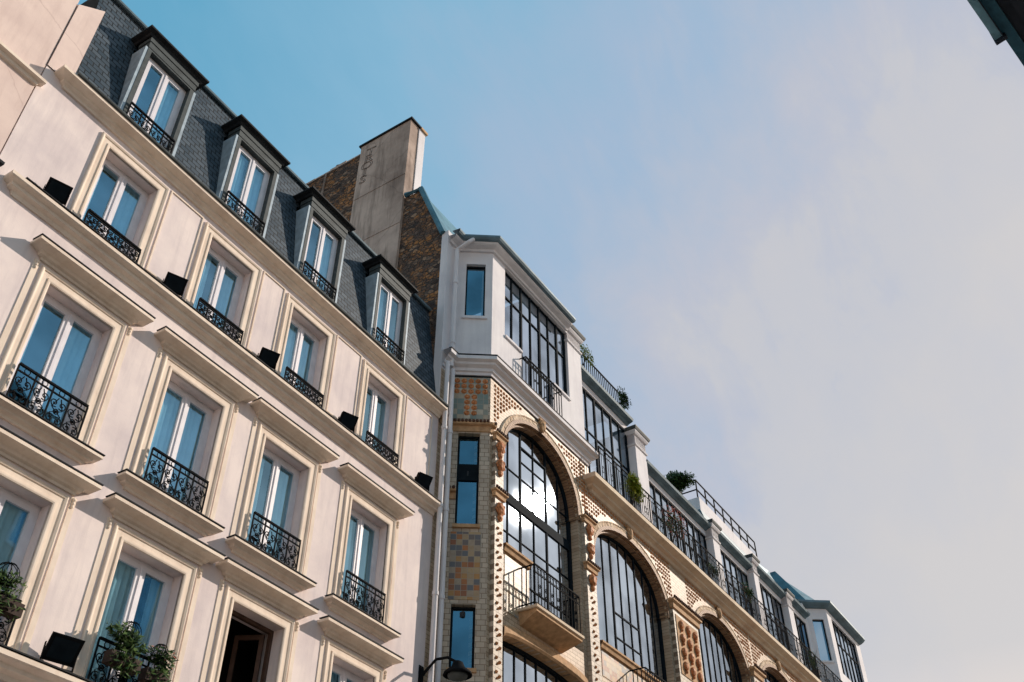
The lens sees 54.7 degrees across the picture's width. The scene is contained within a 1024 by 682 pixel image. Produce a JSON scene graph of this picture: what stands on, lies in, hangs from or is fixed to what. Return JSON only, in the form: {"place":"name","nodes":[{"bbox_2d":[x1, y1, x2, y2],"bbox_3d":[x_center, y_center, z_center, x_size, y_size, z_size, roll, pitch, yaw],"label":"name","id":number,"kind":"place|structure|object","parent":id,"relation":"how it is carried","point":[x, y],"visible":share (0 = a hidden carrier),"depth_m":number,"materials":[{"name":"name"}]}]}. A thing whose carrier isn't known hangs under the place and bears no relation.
{"place":"outdoors","nodes":[
{"label":"outdoors","id":0,"kind":"place"},
{"bbox_2d":[0,0,79,166],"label":"plastered building","id":1,"kind":"structure","parent":0,"point":[31,31],"depth_m":15.98,"materials":[{"name":"beige paint"}]},
{"bbox_2d":[0,0,448,681],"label":"apartment building","id":2,"kind":"structure","parent":0,"point":[198,486],"depth_m":17.05,"materials":[{"name":"beige paint"}]},
{"bbox_2d":[0,561,26,621],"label":"window box","id":3,"kind":"object","parent":2,"relation":"attached to","point":[11,609],"visible":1,"depth_m":12.26,"materials":[{"name":"green plant"}]},
{"bbox_2d":[0,425,103,653],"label":"window","id":4,"kind":"structure","parent":2,"relation":"in","point":[18,516],"depth_m":13.23,"materials":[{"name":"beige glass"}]},
{"bbox_2d":[43,177,72,205],"bbox_3d":[-7.048,-2.287,15.310,0.380,0.364,0.268,28,-48,-29],"label":"floodlight","id":5,"kind":"object","parent":2,"relation":"on","point":[59,191],"visible":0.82,"depth_m":15.29,"materials":[{"name":"black metal"}]},
{"bbox_2d":[40,631,84,672],"bbox_3d":[-5.752,3.967,12.627,0.440,0.422,0.310,32,-49,-32],"label":"floodlight","id":6,"kind":"object","parent":2,"relation":"attached to","point":[61,649],"visible":0.98,"depth_m":12.60,"materials":[{"name":"black metal"}]},
{"bbox_2d":[0,233,155,464],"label":"window","id":7,"kind":"structure","parent":2,"relation":"in","point":[48,416],"depth_m":14.74,"materials":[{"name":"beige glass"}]},
{"bbox_2d":[69,132,169,266],"bbox_3d":[-6.682,-2.275,16.725,0.528,2.205,1.510,-22,-45,23],"label":"window","id":8,"kind":"structure","parent":2,"relation":"in","point":[119,222],"depth_m":16.95,"materials":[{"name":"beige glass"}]},
{"bbox_2d":[101,620,145,679],"bbox_3d":[-5.287,4.147,13.425,0.379,0.811,0.745,-22,-45,23],"label":"plant","id":9,"kind":"object","parent":2,"relation":"attached to","point":[116,658],"visible":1,"depth_m":13.41,"materials":[{"name":"green plant"}]},
{"bbox_2d":[63,492,225,681],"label":"window","id":10,"kind":"structure","parent":2,"relation":"in","point":[108,602],"depth_m":14.48,"materials":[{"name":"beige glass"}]},
{"bbox_2d":[137,644,178,681],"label":"plant","id":11,"kind":"object","parent":2,"relation":"attached to","point":[148,674],"visible":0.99,"depth_m":13.85,"materials":[{"name":"green plant"}]},
{"bbox_2d":[162,272,187,297],"bbox_3d":[-5.774,-0.942,16.896,0.380,0.364,0.268,25,-46,-26],"label":"floodlight","id":12,"kind":"object","parent":2,"relation":"on","point":[176,284],"visible":0.82,"depth_m":16.88,"materials":[{"name":"black metal"}]},
{"bbox_2d":[116,326,258,536],"bbox_3d":[-5.364,1.565,16.162,0.627,2.900,2.220,-22,-45,23],"label":"window","id":13,"kind":"structure","parent":2,"relation":"in","point":[164,472],"depth_m":16.27,"materials":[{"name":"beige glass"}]},
{"bbox_2d":[184,222,261,346],"bbox_3d":[-5.407,-0.929,18.312,0.527,2.205,1.510,-22,-45,23],"label":"window","id":14,"kind":"structure","parent":2,"relation":"in","point":[221,305],"depth_m":18.53,"materials":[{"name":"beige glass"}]},
{"bbox_2d":[199,557,318,681],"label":"window","id":15,"kind":"structure","parent":2,"relation":"in","point":[235,573],"depth_m":16.20,"materials":[{"name":"beige stone"}]},
{"bbox_2d":[257,347,279,370],"bbox_3d":[-4.551,0.348,18.418,0.380,0.364,0.268,25,-46,-27],"label":"floodlight","id":16,"kind":"object","parent":2,"relation":"on","point":[269,358],"visible":0.81,"depth_m":18.40,"materials":[{"name":"black metal"}]},
{"bbox_2d":[225,397,339,591],"bbox_3d":[-4.178,2.817,17.638,0.627,2.900,2.220,-22,-45,23],"label":"window","id":17,"kind":"structure","parent":2,"relation":"in","point":[269,554],"depth_m":17.76,"materials":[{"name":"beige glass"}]},
{"bbox_2d":[272,293,335,409],"bbox_3d":[-4.221,0.323,19.788,0.528,2.205,1.510,-22,-45,23],"label":"window","id":18,"kind":"structure","parent":2,"relation":"in","point":[299,371],"depth_m":20.03,"materials":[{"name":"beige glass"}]},
{"bbox_2d":[338,411,358,432],"bbox_3d":[-3.323,1.645,19.947,0.380,0.364,0.268,27,-47,-28],"label":"floodlight","id":19,"kind":"object","parent":2,"relation":"on","point":[348,420],"visible":0.8,"depth_m":19.93,"materials":[{"name":"black metal"}]},
{"bbox_2d":[316,615,403,681],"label":"window","id":20,"kind":"structure","parent":2,"relation":"in","point":[334,629],"depth_m":17.77,"materials":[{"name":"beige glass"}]},
{"bbox_2d":[324,462,414,641],"bbox_3d":[-2.882,4.184,19.251,0.626,2.900,2.220,-22,-45,23],"label":"window","id":21,"kind":"structure","parent":2,"relation":"in","point":[381,628],"depth_m":19.35,"materials":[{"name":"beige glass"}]},
{"bbox_2d":[354,359,405,467],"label":"window","id":22,"kind":"structure","parent":2,"relation":"in","point":[381,441],"depth_m":21.62,"materials":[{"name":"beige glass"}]},
{"bbox_2d":[414,472,432,490],"bbox_3d":[-1.953,3.090,21.651,0.380,0.364,0.268,28,-48,-29],"label":"floodlight","id":23,"kind":"object","parent":2,"relation":"on","point":[423,480],"visible":0.79,"depth_m":21.63,"materials":[{"name":"black metal"}]},
{"bbox_2d":[418,656,472,681],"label":"street lamp","id":24,"kind":"object","parent":2,"relation":"attached to","point":[457,671],"visible":1,"depth_m":19.09,"materials":[{"name":"black metal"}]},
{"bbox_2d":[77,0,1023,681],"label":"sky","id":25,"kind":"structure","parent":0,"point":[791,232],"materials":[{"name":"blue"}]},
{"bbox_2d":[306,116,867,681],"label":"studio building","id":26,"kind":"structure","parent":0,"point":[556,556],"depth_m":27.51,"materials":[{"name":"stone"}]},
{"bbox_2d":[505,272,566,404],"bbox_3d":[0.654,0.287,28.106,0.050,3.720,3.430,-23,-45,25],"label":"studio window","id":27,"kind":"structure","parent":26,"relation":"in","point":[540,340],"depth_m":28.46,"materials":[{"name":"metal"}]},
{"bbox_2d":[503,429,575,647],"bbox_3d":[0.619,4.574,24.533,0.484,5.359,3.618,-20,-44,22],"label":"arched window","id":28,"kind":"structure","parent":26,"relation":"in","point":[536,523],"depth_m":24.95,"materials":[{"name":"glass"}]},
{"bbox_2d":[502,625,587,681],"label":"lower window","id":29,"kind":"structure","parent":26,"relation":"in","point":[518,665],"depth_m":21.98,"materials":[{"name":"metal"}]},
{"bbox_2d":[580,344,595,366],"bbox_3d":[2.392,0.661,32.777,0.937,1.231,0.888,8,-41,-10],"label":"roof plant","id":30,"kind":"object","parent":26,"relation":"on","point":[586,354],"visible":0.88,"depth_m":32.90,"materials":[{"name":"green plant"}]},
{"bbox_2d":[582,388,631,503],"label":"studio window","id":31,"kind":"structure","parent":26,"relation":"in","point":[611,439],"depth_m":32.10,"materials":[{"name":"metal"}]},
{"bbox_2d":[617,385,631,409],"bbox_3d":[3.794,2.119,34.319,0.821,1.002,0.854,21,-45,-23],"label":"roof plant","id":32,"kind":"object","parent":26,"relation":"on","point":[623,399],"visible":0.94,"depth_m":34.20,"materials":[{"name":"green plant"}]},
{"bbox_2d":[595,534,666,681],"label":"arched window","id":33,"kind":"structure","parent":26,"relation":"in","point":[630,627],"depth_m":27.61,"materials":[{"name":"metal"}]},
{"bbox_2d":[624,471,644,504],"bbox_3d":[3.651,4.516,29.383,0.888,1.250,0.808,14,-42,-16],"label":"climbing plant","id":34,"kind":"object","parent":26,"relation":"on","point":[634,486],"visible":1,"depth_m":29.33,"materials":[{"name":"green plant"}]},
{"bbox_2d":[662,505,687,541],"bbox_3d":[5.173,6.238,31.994,0.868,1.812,1.724,-22,-45,23],"label":"flowering plant","id":35,"kind":"object","parent":26,"relation":"on","point":[680,522],"visible":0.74,"depth_m":32.02,"materials":[{"name":"green plant"}]},
{"bbox_2d":[649,482,709,573],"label":"studio window","id":36,"kind":"structure","parent":26,"relation":"in","point":[664,502],"depth_m":35.04,"materials":[{"name":"metal"}]},
{"bbox_2d":[664,470,695,493],"bbox_3d":[6.137,5.343,36.516,1.340,1.227,1.095,8,-41,-10],"label":"topiary shrub","id":37,"kind":"object","parent":26,"relation":"on","point":[679,481],"visible":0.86,"depth_m":36.40,"materials":[{"name":"green plant"}]},
{"bbox_2d":[706,563,719,578],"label":"potted plant","id":38,"kind":"object","parent":26,"relation":"on","point":[713,570],"visible":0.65,"depth_m":33.42,"materials":[{"name":"green plant"}]},
{"bbox_2d":[698,617,741,681],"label":"arched window","id":39,"kind":"structure","parent":26,"relation":"in","point":[713,643],"depth_m":32.18,"materials":[{"name":"glass"}]},
{"bbox_2d":[720,550,753,617],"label":"studio window","id":40,"kind":"structure","parent":26,"relation":"in","point":[727,563],"depth_m":38.28,"materials":[{"name":"metal"}]},
{"bbox_2d":[741,582,753,609],"bbox_3d":[8.263,9.290,35.236,0.783,1.350,0.993,-22,-45,23],"label":"potted plant","id":41,"kind":"object","parent":26,"relation":"on","point":[749,592],"visible":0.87,"depth_m":35.31,"materials":[{"name":"green plant"}]},
{"bbox_2d":[764,671,778,681],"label":"arched window","id":42,"kind":"structure","parent":26,"relation":"in","point":[769,677],"depth_m":35.85,"materials":[{"name":"metal"}]},
{"bbox_2d":[759,583,789,650],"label":"studio window","id":43,"kind":"structure","parent":26,"relation":"in","point":[768,600],"depth_m":40.96,"materials":[{"name":"metal"}]},
{"bbox_2d":[794,614,812,669],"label":"studio window","id":44,"kind":"structure","parent":26,"relation":"in","point":[801,628],"depth_m":43.41,"materials":[{"name":"metal"}]},
{"bbox_2d":[802,649,823,676],"bbox_3d":[12.075,12.938,39.621,0.370,1.318,1.924,-22,-45,23],"label":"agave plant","id":45,"kind":"object","parent":26,"relation":"on","point":[813,665],"visible":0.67,"depth_m":39.42,"materials":[{"name":"green plant"}]},
{"bbox_2d":[832,622,862,681],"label":"studio window","id":46,"kind":"structure","parent":26,"relation":"in","point":[846,649],"depth_m":45.96,"materials":[{"name":"metal"}]},
{"bbox_2d":[967,0,1023,65],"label":"opposite building","id":47,"kind":"structure","parent":0,"point":[1002,20],"depth_m":20.09,"materials":[{"name":"metal"}]}
]}

